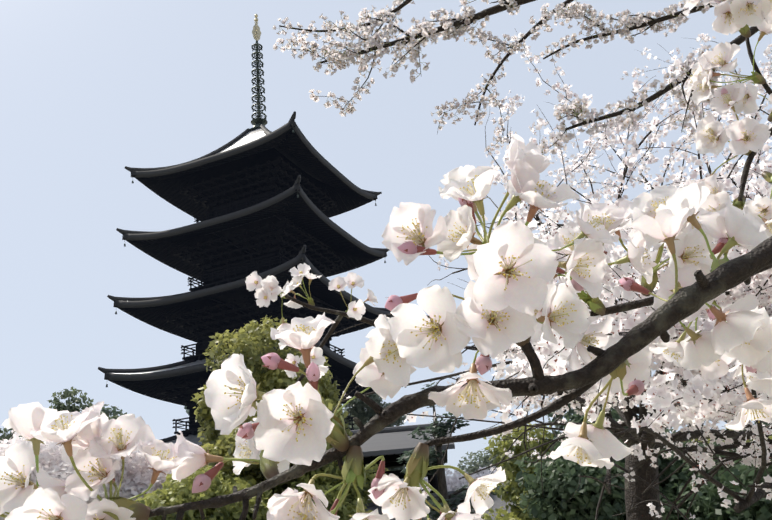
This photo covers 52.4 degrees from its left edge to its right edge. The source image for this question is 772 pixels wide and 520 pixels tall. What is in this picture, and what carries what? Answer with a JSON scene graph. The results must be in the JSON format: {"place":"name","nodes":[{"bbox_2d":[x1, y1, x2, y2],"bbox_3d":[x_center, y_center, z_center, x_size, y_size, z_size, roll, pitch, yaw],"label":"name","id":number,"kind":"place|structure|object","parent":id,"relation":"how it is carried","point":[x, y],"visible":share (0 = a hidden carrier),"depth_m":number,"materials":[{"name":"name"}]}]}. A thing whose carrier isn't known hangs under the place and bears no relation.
{"place":"outdoors","nodes":[
{"label":"outdoors","id":0,"kind":"place"},
{"bbox_2d":[0,0,771,478],"label":"sky","id":1,"kind":"structure","parent":0,"point":[90,90],"materials":[{"name":"blue"}]},
{"bbox_3d":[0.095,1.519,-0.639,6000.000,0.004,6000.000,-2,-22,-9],"label":"ground","id":2,"kind":"structure","parent":0,"visible":0},
{"bbox_2d":[98,14,405,462],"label":"pagoda","id":3,"kind":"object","parent":2,"relation":"on","point":[272,237],"visible":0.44,"depth_m":66.01,"materials":[{"name":"brown wood"}]},
{"bbox_2d":[104,119,394,457],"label":"pagoda roofs","id":4,"kind":"structure","parent":3,"relation":"on","point":[252,139],"depth_m":66.36,"materials":[{"name":"black wood"}]},
{"bbox_2d":[0,315,771,519],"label":"trees","id":5,"kind":"object","parent":2,"relation":"on","point":[560,480],"visible":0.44,"depth_m":24.55,"materials":[{"name":"green plant"}]},
{"bbox_2d":[348,422,534,519],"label":"building","id":6,"kind":"structure","parent":2,"relation":"on","point":[390,444],"depth_m":38.17,"materials":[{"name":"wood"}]},
{"bbox_2d":[249,0,771,519],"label":"branches","id":7,"kind":"object","parent":2,"relation":"on","point":[641,492],"visible":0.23,"depth_m":5.15,"materials":[{"name":"brown plant"}]},
{"bbox_2d":[149,38,771,519],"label":"branch","id":8,"kind":"object","parent":7,"relation":"attached to","point":[695,296],"visible":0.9,"depth_m":0.30,"materials":[{"name":"brown plant"}]},
{"bbox_2d":[0,0,771,519],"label":"blossoms","id":9,"kind":"object","parent":8,"relation":"attached to","point":[512,294],"visible":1,"depth_m":0.31,"materials":[{"name":"white plant"}]},
{"bbox_2d":[272,0,771,518],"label":"cherry blossoms","id":10,"kind":"object","parent":7,"relation":"attached to","point":[696,390],"visible":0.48,"depth_m":3.77,"materials":[{"name":"white plant"}]}
]}

